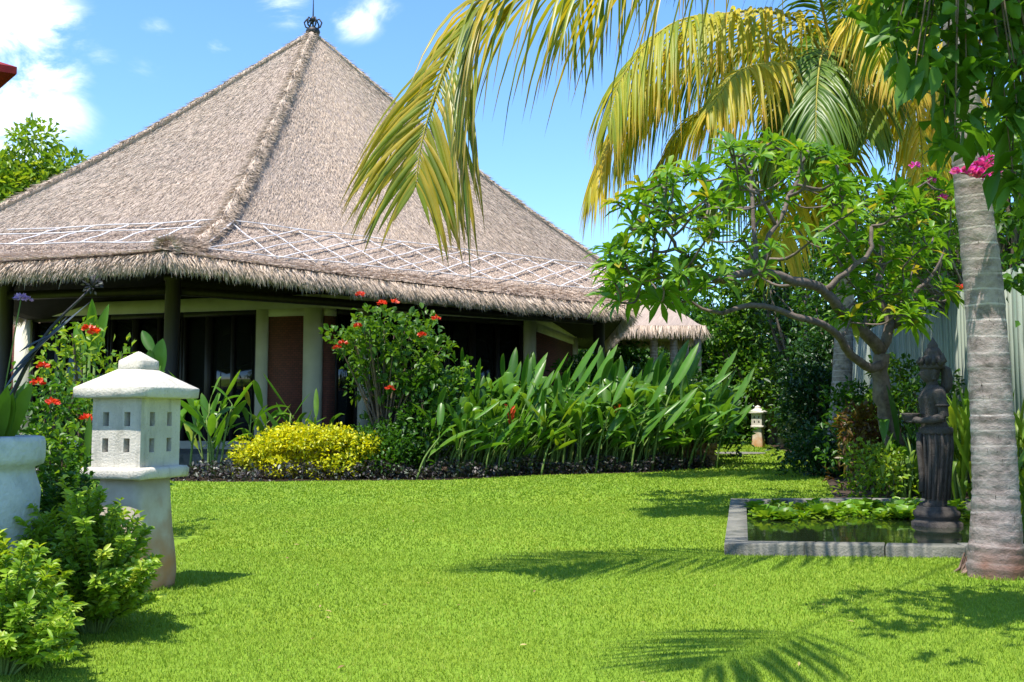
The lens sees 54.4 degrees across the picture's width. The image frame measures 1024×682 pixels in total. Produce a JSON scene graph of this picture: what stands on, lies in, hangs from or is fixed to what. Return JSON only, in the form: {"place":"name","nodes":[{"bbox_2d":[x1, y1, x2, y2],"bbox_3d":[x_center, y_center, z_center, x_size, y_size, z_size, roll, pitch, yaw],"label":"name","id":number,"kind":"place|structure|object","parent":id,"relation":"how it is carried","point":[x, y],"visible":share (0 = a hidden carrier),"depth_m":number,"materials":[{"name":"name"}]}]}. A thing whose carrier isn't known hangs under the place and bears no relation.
{"place":"outdoors","nodes":[
{"label":"outdoors","id":0,"kind":"place"},
{"bbox_2d":[0,0,1020,318],"label":"sky","id":1,"kind":"structure","parent":0,"point":[104,71],"materials":[{"name":"blue"}]},
{"bbox_2d":[0,428,1023,681],"bbox_3d":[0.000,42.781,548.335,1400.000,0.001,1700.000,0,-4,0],"label":"lawn ground","id":2,"kind":"structure","parent":0,"point":[178,540],"depth_m":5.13,"materials":[{"name":"green plant"}]},
{"bbox_2d":[0,528,87,674],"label":"feathery shrub","id":3,"kind":"object","parent":2,"relation":"on","point":[36,626],"visible":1,"depth_m":3.79,"materials":[{"name":"green plant"}]},
{"bbox_2d":[0,112,89,202],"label":"mango tree","id":4,"kind":"object","parent":2,"relation":"on","point":[18,176],"visible":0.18,"depth_m":39.67,"materials":[{"name":"green plant"}]},
{"bbox_2d":[8,324,100,508],"bbox_3d":[-3.493,0.755,7.526,1.075,1.710,0.944,0,-4,0],"label":"flowering shrub","id":5,"kind":"object","parent":2,"relation":"on","point":[51,402],"visible":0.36,"depth_m":7.43,"materials":[{"name":"green plant"}]},
{"bbox_2d":[27,418,99,508],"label":"flowering shrub","id":6,"kind":"object","parent":2,"relation":"on","point":[61,440],"visible":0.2,"depth_m":7.08,"materials":[{"name":"green plant"}]},
{"bbox_2d":[38,449,94,532],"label":"feathery shrub","id":7,"kind":"object","parent":2,"relation":"on","point":[48,502],"visible":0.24,"depth_m":5.10,"materials":[{"name":"green plant"}]},
{"bbox_2d":[58,416,91,496],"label":"strap leaf plant","id":8,"kind":"object","parent":2,"relation":"on","point":[88,436],"visible":0.2,"depth_m":6.96,"materials":[{"name":"plant"}]},
{"bbox_2d":[28,313,136,488],"bbox_3d":[-3.338,0.734,7.994,0.956,1.905,1.024,-2,-5,26],"label":"flowering shrub","id":9,"kind":"object","parent":2,"relation":"on","point":[66,351],"visible":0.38,"depth_m":7.93,"materials":[{"name":"green plant"}]},
{"bbox_2d":[14,474,166,633],"bbox_3d":[-1.985,0.992,4.690,0.672,0.749,1.086,2,-5,-24],"label":"feathery shrub","id":10,"kind":"object","parent":2,"relation":"on","point":[96,552],"visible":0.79,"depth_m":4.47,"materials":[{"name":"green plant"}]},
{"bbox_2d":[73,299,108,451],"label":"banana plant","id":11,"kind":"object","parent":2,"relation":"on","point":[101,321],"visible":0.23,"depth_m":8.71,"materials":[{"name":"green plant"}]},
{"bbox_2d":[73,351,198,592],"bbox_3d":[-2.215,0.780,5.858,0.501,1.442,0.502,-2,-5,19],"label":"garden lantern","id":12,"kind":"object","parent":2,"relation":"on","point":[137,397],"visible":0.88,"depth_m":5.75,"materials":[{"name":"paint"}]},
{"bbox_2d":[141,330,166,371],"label":"broad leaf plant","id":13,"kind":"object","parent":2,"relation":"on","point":[158,351],"visible":0.34,"depth_m":9.31,"materials":[{"name":"plant"}]},
{"bbox_2d":[0,0,639,468],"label":"thatched house","id":14,"kind":"structure","parent":2,"relation":"on","point":[208,238],"depth_m":22.66,"materials":[{"name":"plant"}]},
{"bbox_2d":[30,315,110,435],"bbox_3d":[-10.580,0.881,23.874,2.206,2.966,0.160,-1,-5,16],"label":"glass door","id":15,"kind":"structure","parent":14,"relation":"in","point":[39,329],"depth_m":24.02,"materials":[{"name":"black glass"}]},
{"bbox_2d":[109,312,183,440],"bbox_3d":[-8.553,0.838,23.303,1.955,2.966,0.160,-1,-5,16],"label":"glass door","id":16,"kind":"structure","parent":14,"relation":"in","point":[133,324],"depth_m":23.44,"materials":[{"name":"black glass"}]},
{"bbox_2d":[181,310,255,440],"bbox_3d":[-6.670,0.797,22.773,1.908,2.966,0.160,-1,-5,16],"label":"glass door","id":17,"kind":"structure","parent":14,"relation":"in","point":[213,348],"depth_m":22.81,"materials":[{"name":"black glass"}]},
{"bbox_2d":[334,309,357,430],"bbox_3d":[-3.762,0.773,22.459,0.538,2.966,0.160,3,-5,-33],"label":"glass door","id":18,"kind":"structure","parent":14,"relation":"in","point":[342,404],"depth_m":22.47,"materials":[{"name":"black"}]},
{"bbox_2d":[370,311,447,437],"bbox_3d":[-2.440,0.839,23.317,2.025,2.966,0.160,3,-5,-33],"label":"glass door","id":19,"kind":"structure","parent":14,"relation":"in","point":[443,318],"depth_m":23.48,"materials":[{"name":"black"}]},
{"bbox_2d":[447,316,523,408],"bbox_3d":[-0.659,0.927,24.472,2.171,2.966,0.160,3,-5,-33],"label":"glass door","id":20,"kind":"structure","parent":14,"relation":"in","point":[487,342],"depth_m":24.58,"materials":[{"name":"black glass"}]},
{"bbox_2d":[170,457,724,481],"bbox_3d":[-4.700,2.599,21.054,18.600,0.001,11.618,0,-4,0],"label":"planting bed","id":21,"kind":"object","parent":2,"relation":"on","point":[360,478],"visible":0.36,"depth_m":16.33,"materials":[{"name":"soil"}]},
{"bbox_2d":[180,371,252,477],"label":"heliconia plant","id":22,"kind":"object","parent":21,"relation":"on","point":[190,432],"visible":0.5,"depth_m":16.36,"materials":[{"name":"green plant"}]},
{"bbox_2d":[171,373,289,478],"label":"heliconia plant","id":23,"kind":"object","parent":21,"relation":"on","point":[209,419],"visible":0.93,"depth_m":16.13,"materials":[{"name":"green plant"}]},
{"bbox_2d":[233,373,311,451],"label":"heliconia plant","id":24,"kind":"object","parent":21,"relation":"on","point":[259,397],"visible":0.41,"depth_m":17.27,"materials":[{"name":"green plant"}]},
{"bbox_2d":[224,419,385,479],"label":"golden hedge","id":25,"kind":"object","parent":21,"relation":"on","point":[306,438],"visible":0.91,"depth_m":15.99,"materials":[{"name":"yellow plant"}]},
{"bbox_2d":[266,388,344,460],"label":"heliconia plant","id":26,"kind":"object","parent":21,"relation":"on","point":[316,409],"visible":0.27,"depth_m":17.30,"materials":[{"name":"green plant"}]},
{"bbox_2d":[35,451,714,480],"bbox_3d":[-2.196,2.163,17.143,13.617,0.456,3.176,1,-5,-15],"label":"ground cover","id":27,"kind":"object","parent":21,"relation":"on","point":[625,466],"visible":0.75,"depth_m":16.10,"materials":[{"name":"purple plant"}]},
{"bbox_2d":[333,418,429,477],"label":"green hedge","id":28,"kind":"object","parent":21,"relation":"on","point":[390,444],"visible":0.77,"depth_m":16.16,"materials":[{"name":"green plant"}]},
{"bbox_2d":[318,291,458,472],"bbox_3d":[-2.095,0.774,17.232,2.324,3.100,1.989,0,-4,0],"label":"jatropha shrub","id":29,"kind":"object","parent":21,"relation":"on","point":[367,331],"visible":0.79,"depth_m":16.92,"materials":[{"name":"green plant"}]},
{"bbox_2d":[385,365,459,478],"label":"leafy shrub","id":30,"kind":"object","parent":21,"relation":"on","point":[407,417],"visible":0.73,"depth_m":16.49,"materials":[{"name":"green plant"}]},
{"bbox_2d":[402,377,482,475],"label":"heliconia plant","id":31,"kind":"object","parent":21,"relation":"on","point":[467,406],"visible":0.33,"depth_m":16.61,"materials":[{"name":"green plant"}]},
{"bbox_2d":[413,354,484,472],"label":"leafy shrub","id":32,"kind":"object","parent":21,"relation":"on","point":[456,376],"visible":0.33,"depth_m":17.45,"materials":[{"name":"green plant"}]},
{"bbox_2d":[412,386,485,479],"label":"heliconia plant","id":33,"kind":"object","parent":21,"relation":"on","point":[455,437],"visible":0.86,"depth_m":16.21,"materials":[{"name":"green plant"}]},
{"bbox_2d":[446,400,508,476],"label":"heliconia plant","id":34,"kind":"object","parent":21,"relation":"on","point":[479,431],"visible":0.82,"depth_m":16.44,"materials":[{"name":"green plant"}]},
{"bbox_2d":[456,388,520,476],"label":"heliconia plant","id":35,"kind":"object","parent":21,"relation":"on","point":[505,432],"visible":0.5,"depth_m":16.62,"materials":[{"name":"green plant"}]},
{"bbox_2d":[439,347,539,465],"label":"heliconia plant","id":36,"kind":"object","parent":21,"relation":"on","point":[508,384],"visible":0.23,"depth_m":17.93,"materials":[{"name":"green plant"}]},
{"bbox_2d":[458,360,545,474],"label":"heliconia plant","id":37,"kind":"object","parent":21,"relation":"on","point":[491,412],"visible":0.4,"depth_m":17.39,"materials":[{"name":"green plant"}]},
{"bbox_2d":[479,399,524,474],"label":"heliconia plant","id":38,"kind":"object","parent":21,"relation":"on","point":[511,437],"visible":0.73,"depth_m":16.82,"materials":[{"name":"green plant"}]},
{"bbox_2d":[472,353,551,465],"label":"heliconia plant","id":39,"kind":"object","parent":21,"relation":"on","point":[502,370],"visible":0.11,"depth_m":18.41,"materials":[{"name":"green plant"}]},
{"bbox_2d":[491,404,539,475],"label":"heliconia plant","id":40,"kind":"object","parent":21,"relation":"on","point":[526,451],"visible":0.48,"depth_m":16.93,"materials":[{"name":"green plant"}]},
{"bbox_2d":[478,371,553,471],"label":"heliconia plant","id":41,"kind":"object","parent":21,"relation":"on","point":[482,389],"visible":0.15,"depth_m":17.72,"materials":[{"name":"green plant"}]},
{"bbox_2d":[505,389,560,473],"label":"heliconia plant","id":42,"kind":"object","parent":21,"relation":"on","point":[525,441],"visible":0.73,"depth_m":17.25,"materials":[{"name":"green plant"}]},
{"bbox_2d":[492,338,598,468],"bbox_3d":[0.595,1.209,18.790,2.014,2.504,1.296,1,-5,-16],"label":"heliconia plant","id":43,"kind":"object","parent":21,"relation":"on","point":[513,364],"visible":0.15,"depth_m":18.53,"materials":[{"name":"green plant"}]},
{"bbox_2d":[517,387,585,473],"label":"heliconia plant","id":44,"kind":"object","parent":21,"relation":"on","point":[559,418],"visible":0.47,"depth_m":17.55,"materials":[{"name":"green plant"}]},
{"bbox_2d":[524,390,583,474],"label":"heliconia plant","id":45,"kind":"object","parent":21,"relation":"on","point":[536,416],"visible":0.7,"depth_m":17.30,"materials":[{"name":"green plant"}]},
{"bbox_2d":[512,348,605,469],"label":"heliconia plant","id":46,"kind":"object","parent":21,"relation":"on","point":[571,394],"visible":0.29,"depth_m":17.85,"materials":[{"name":"green plant"}]},
{"bbox_2d":[519,344,617,466],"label":"heliconia plant","id":47,"kind":"object","parent":21,"relation":"on","point":[597,377],"visible":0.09,"depth_m":18.89,"materials":[{"name":"green plant"}]},
{"bbox_2d":[525,378,612,472],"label":"heliconia plant","id":48,"kind":"object","parent":21,"relation":"on","point":[589,411],"visible":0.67,"depth_m":17.62,"materials":[{"name":"green plant"}]},
{"bbox_2d":[544,349,606,456],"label":"plant","id":49,"kind":"object","parent":21,"relation":"on","point":[579,356],"visible":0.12,"depth_m":23.37,"materials":[{"name":"green plant"}]},
{"bbox_2d":[550,382,623,468],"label":"heliconia plant","id":50,"kind":"object","parent":21,"relation":"on","point":[593,415],"visible":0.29,"depth_m":18.10,"materials":[{"name":"green plant"}]},
{"bbox_2d":[546,366,634,472],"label":"heliconia plant","id":51,"kind":"object","parent":21,"relation":"on","point":[617,420],"visible":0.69,"depth_m":17.77,"materials":[{"name":"green plant"}]},
{"bbox_2d":[569,358,657,469],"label":"heliconia plant","id":52,"kind":"object","parent":21,"relation":"on","point":[606,394],"visible":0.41,"depth_m":18.43,"materials":[{"name":"green plant"}]},
{"bbox_2d":[584,362,670,463],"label":"heliconia plant","id":53,"kind":"object","parent":21,"relation":"on","point":[649,395],"visible":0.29,"depth_m":18.86,"materials":[{"name":"green plant"}]},
{"bbox_2d":[594,405,668,471],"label":"heliconia plant","id":54,"kind":"object","parent":21,"relation":"on","point":[627,429],"visible":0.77,"depth_m":18.05,"materials":[{"name":"green plant"}]},
{"bbox_2d":[592,371,671,471],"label":"heliconia plant","id":55,"kind":"object","parent":21,"relation":"on","point":[653,422],"visible":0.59,"depth_m":17.95,"materials":[{"name":"green plant"}]},
{"bbox_2d":[588,339,688,465],"bbox_3d":[2.568,1.259,20.390,2.133,2.651,1.373,4,-6,-43],"label":"heliconia plant","id":56,"kind":"object","parent":21,"relation":"on","point":[677,362],"visible":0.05,"depth_m":20.48,"materials":[{"name":"green plant"}]},
{"bbox_2d":[593,343,701,470],"bbox_3d":[2.490,1.236,18.723,1.962,2.438,1.262,3,-5,-31],"label":"heliconia plant","id":57,"kind":"object","parent":21,"relation":"on","point":[677,410],"visible":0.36,"depth_m":18.53,"materials":[{"name":"green plant"}]},
{"bbox_2d":[617,350,701,465],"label":"heliconia plant","id":58,"kind":"object","parent":21,"relation":"on","point":[690,371],"visible":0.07,"depth_m":20.81,"materials":[{"name":"green plant"}]},
{"bbox_2d":[620,357,701,465],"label":"heliconia plant","id":59,"kind":"object","parent":21,"relation":"on","point":[648,367],"visible":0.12,"depth_m":19.99,"materials":[{"name":"green plant"}]},
{"bbox_2d":[635,400,693,470],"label":"heliconia plant","id":60,"kind":"object","parent":21,"relation":"on","point":[652,415],"visible":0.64,"depth_m":18.43,"materials":[{"name":"green plant"}]},
{"bbox_2d":[633,367,713,466],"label":"heliconia plant","id":61,"kind":"object","parent":21,"relation":"on","point":[697,395],"visible":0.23,"depth_m":19.75,"materials":[{"name":"green plant"}]},
{"bbox_2d":[648,416,704,468],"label":"heliconia plant","id":62,"kind":"object","parent":21,"relation":"on","point":[680,423],"visible":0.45,"depth_m":18.83,"materials":[{"name":"green plant"}]},
{"bbox_2d":[676,443,717,466],"bbox_3d":[3.700,2.287,20.018,0.837,0.470,0.266,0,-4,0],"label":"brick stub","id":63,"kind":"object","parent":21,"relation":"on","point":[713,446],"visible":0.35,"depth_m":19.92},
{"bbox_2d":[659,401,739,468],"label":"heliconia plant","id":64,"kind":"object","parent":21,"relation":"on","point":[697,422],"visible":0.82,"depth_m":18.95,"materials":[{"name":"green plant"}]},
{"bbox_2d":[677,394,745,466],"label":"ginger plant","id":65,"kind":"object","parent":21,"relation":"on","point":[726,406],"visible":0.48,"depth_m":19.40,"materials":[{"name":"green plant"}]},
{"bbox_2d":[677,367,756,467],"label":"heliconia plant","id":66,"kind":"object","parent":21,"relation":"on","point":[735,422],"visible":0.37,"depth_m":19.45,"materials":[{"name":"green plant"}]},
{"bbox_2d":[578,340,663,381],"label":"garden tree","id":67,"kind":"object","parent":2,"relation":"on","point":[626,354],"visible":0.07,"depth_m":35.62,"materials":[{"name":"green plant"}]},
{"bbox_2d":[570,282,711,380],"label":"thatched pavilion","id":68,"kind":"structure","parent":2,"relation":"on","point":[674,333],"depth_m":30.67,"materials":[{"name":"plant"}]},
{"bbox_2d":[615,272,744,375],"bbox_3d":[6.184,0.576,39.889,5.825,7.118,5.378,2,-5,-24],"label":"garden tree","id":69,"kind":"object","parent":2,"relation":"on","point":[681,299],"visible":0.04,"depth_m":38.71,"materials":[{"name":"green plant"}]},
{"bbox_2d":[339,0,1023,580],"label":"coconut palm","id":70,"kind":"object","parent":2,"relation":"on","point":[995,540],"visible":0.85,"depth_m":6.18,"materials":[{"name":"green plant"}]},
{"bbox_2d":[694,372,758,456],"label":"leafy bush","id":71,"kind":"object","parent":2,"relation":"on","point":[729,440],"visible":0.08,"depth_m":24.36,"materials":[{"name":"green plant"}]},
{"bbox_2d":[658,247,799,443],"bbox_3d":[8.129,0.238,37.037,5.805,7.409,5.216,-3,-5,33],"label":"garden tree","id":72,"kind":"object","parent":2,"relation":"on","point":[694,313],"visible":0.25,"depth_m":36.18,"materials":[{"name":"green plant"}]},
{"bbox_2d":[749,405,766,446],"bbox_3d":[8.149,2.845,32.959,0.501,1.442,0.502,-3,-5,30],"label":"garden lantern","id":73,"kind":"object","parent":2,"relation":"on","point":[758,421],"visible":0.93,"depth_m":32.82,"materials":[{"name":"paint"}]},
{"bbox_2d":[581,127,964,495],"bbox_3d":[3.427,-0.285,11.399,6.420,4.553,3.699,1,-5,-17],"label":"frangipani tree","id":74,"kind":"object","parent":2,"relation":"on","point":[686,268],"visible":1,"depth_m":11.27,"materials":[{"name":"green plant"}]},
{"bbox_2d":[724,498,1023,557],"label":"pond surround","id":75,"kind":"object","parent":2,"relation":"on","point":[737,542],"visible":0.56,"depth_m":7.18,"materials":[{"name":"stone"}]},
{"bbox_2d":[870,434,919,497],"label":"strap leaf plant","id":76,"kind":"object","parent":2,"relation":"on","point":[904,480],"visible":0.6,"depth_m":11.86,"materials":[{"name":"plant"}]},
{"bbox_2d":[841,0,1023,293],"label":"overhanging tree","id":77,"kind":"object","parent":2,"relation":"on","point":[968,63],"visible":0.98,"depth_m":4.41,"materials":[{"name":"green plant"}]},
{"bbox_2d":[946,393,971,505],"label":"strap leaf plant","id":78,"kind":"object","parent":2,"relation":"on","point":[960,484],"visible":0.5,"depth_m":10.71,"materials":[{"name":"plant"}]},
{"bbox_2d":[949,153,1023,326],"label":"bougainvillea","id":79,"kind":"object","parent":2,"relation":"on","point":[974,170],"visible":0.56,"depth_m":6.61,"materials":[{"name":"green plant"}]},
{"bbox_2d":[1013,389,1023,514],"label":"strap leaf plant","id":80,"kind":"object","parent":2,"relation":"on","point":[1019,425],"visible":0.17,"depth_m":8.94,"materials":[{"name":"plant"}]},
{"bbox_2d":[768,444,968,498],"bbox_3d":[7.610,2.752,23.068,4.796,0.001,34.375,-1,-4,7],"label":"back bed","id":81,"kind":"object","parent":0,"point":[831,482],"visible":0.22,"depth_m":13.82,"materials":[{"name":"soil"}]},
{"bbox_2d":[698,248,830,444],"bbox_3d":[9.284,0.030,36.197,4.827,7.655,5.010,-2,-5,27],"label":"garden tree","id":82,"kind":"object","parent":81,"relation":"on","point":[761,397],"visible":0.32,"depth_m":35.65,"materials":[{"name":"green plant"}]},
{"bbox_2d":[579,0,1023,473],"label":"coconut palm","id":83,"kind":"object","parent":81,"relation":"on","point":[809,98],"visible":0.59,"depth_m":15.43,"materials":[{"name":"yellow plant"}]},
{"bbox_2d":[729,182,873,413],"bbox_3d":[8.871,-0.812,29.987,4.301,8.421,4.416,-3,-5,34],"label":"garden tree","id":84,"kind":"object","parent":81,"relation":"on","point":[775,294],"visible":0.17,"depth_m":30.04,"materials":[{"name":"green plant"}]},
{"bbox_2d":[770,313,834,448],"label":"leafy bush","id":85,"kind":"object","parent":81,"relation":"on","point":[820,354],"visible":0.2,"depth_m":22.31,"materials":[{"name":"green plant"}]},
{"bbox_2d":[765,359,860,470],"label":"leafy bush","id":86,"kind":"object","parent":81,"relation":"on","point":[807,387],"visible":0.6,"depth_m":18.63,"materials":[{"name":"green plant"}]},
{"bbox_2d":[775,421,859,477],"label":"leafy bush","id":87,"kind":"object","parent":81,"relation":"on","point":[810,443],"visible":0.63,"depth_m":16.75,"materials":[{"name":"green plant"}]},
{"bbox_2d":[811,375,907,480],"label":"leafy bush","id":88,"kind":"object","parent":81,"relation":"on","point":[848,396],"visible":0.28,"depth_m":15.32,"materials":[{"name":"green plant"}]},
{"bbox_2d":[821,398,911,490],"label":"leafy bush","id":89,"kind":"object","parent":81,"relation":"on","point":[864,432],"visible":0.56,"depth_m":13.47,"materials":[{"name":"green plant"}]},
{"bbox_2d":[787,175,945,373],"bbox_3d":[8.731,-0.562,24.136,3.982,6.997,3.560,0,-4,0],"label":"garden tree","id":90,"kind":"object","parent":81,"relation":"on","point":[815,304],"visible":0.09,"depth_m":24.61,"materials":[{"name":"green plant"}]},
{"bbox_2d":[829,436,918,498],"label":"leafy bush","id":91,"kind":"object","parent":81,"relation":"on","point":[869,466],"visible":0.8,"depth_m":11.99,"materials":[{"name":"green plant"}]},
{"bbox_2d":[853,352,922,469],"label":"leafy bush","id":92,"kind":"object","parent":81,"relation":"on","point":[906,365],"visible":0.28,"depth_m":14.87,"materials":[{"name":"green plant"}]},
{"bbox_2d":[766,264,1023,486],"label":"board fence","id":93,"kind":"object","parent":81,"relation":"on","point":[948,336],"visible":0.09,"depth_m":13.99,"materials":[{"name":"grey wood"}]},
{"bbox_2d":[873,385,957,497],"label":"strap leaf plant","id":94,"kind":"object","parent":81,"relation":"on","point":[884,431],"visible":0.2,"depth_m":12.29,"materials":[{"name":"plant"}]},
{"bbox_2d":[841,161,1005,315],"bbox_3d":[5.955,-0.147,14.129,2.243,4.643,1.955,3,-5,-36],"label":"hibiscus tree","id":95,"kind":"object","parent":81,"relation":"on","point":[957,271],"visible":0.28,"depth_m":14.12,"materials":[{"name":"green plant"}]},
{"bbox_2d":[891,365,971,483],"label":"leafy bush","id":96,"kind":"object","parent":81,"relation":"on","point":[915,398],"visible":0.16,"depth_m":13.61,"materials":[{"name":"green plant"}]},
{"bbox_2d":[863,149,1013,308],"bbox_3d":[9.268,-1.161,20.954,3.589,7.707,3.135,2,-5,-22],"label":"garden tree","id":97,"kind":"object","parent":81,"relation":"on","point":[952,272],"visible":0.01,"depth_m":20.96,"materials":[{"name":"green plant"}]},
{"bbox_2d":[919,86,1023,271],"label":"garden tree","id":98,"kind":"object","parent":81,"relation":"on","point":[1009,249],"visible":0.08,"depth_m":16.93,"materials":[{"name":"green plant"}]},
{"bbox_2d":[747,504,1023,546],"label":"pond water","id":99,"kind":"structure","parent":0,"point":[855,528],"depth_m":8.48,"materials":[{"name":"green liquid"}]},
{"bbox_2d":[901,337,962,527],"bbox_3d":[3.794,0.948,8.957,0.434,1.970,0.442,4,-6,-41],"label":"stone statue","id":100,"kind":"object","parent":99,"relation":"in","point":[935,444],"visible":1,"depth_m":8.84,"materials":[{"name":"grey stone"}]},
{"label":"side bed","id":101,"kind":"structure","parent":0,"visible":0},
{"bbox_2d":[0,62,16,87],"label":"red parasol","id":102,"kind":"object","parent":101,"relation":"on","point":[8,72],"visible":1,"depth_m":4.11,"materials":[{"name":"fabric"}]},
{"bbox_2d":[0,435,45,570],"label":"stone urn","id":103,"kind":"object","parent":101,"relation":"on","point":[22,457],"visible":0.7,"depth_m":4.41,"materials":[{"name":"stone"}]},
{"bbox_2d":[0,382,31,436],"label":"urn plant","id":104,"kind":"object","parent":103,"relation":"in","point":[13,409],"visible":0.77,"depth_m":4.48,"materials":[{"name":"green plant"}]},
{"bbox_2d":[5,275,103,395],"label":"urn stalk","id":105,"kind":"object","parent":103,"relation":"on","point":[25,361],"visible":0.98,"depth_m":4.56,"materials":[{"name":"purple plant"}]},
{"bbox_2d":[16,406,94,546],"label":"flowering shrub","id":106,"kind":"object","parent":101,"relation":"on","point":[33,423],"visible":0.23,"depth_m":6.99,"materials":[{"name":"green plant"}]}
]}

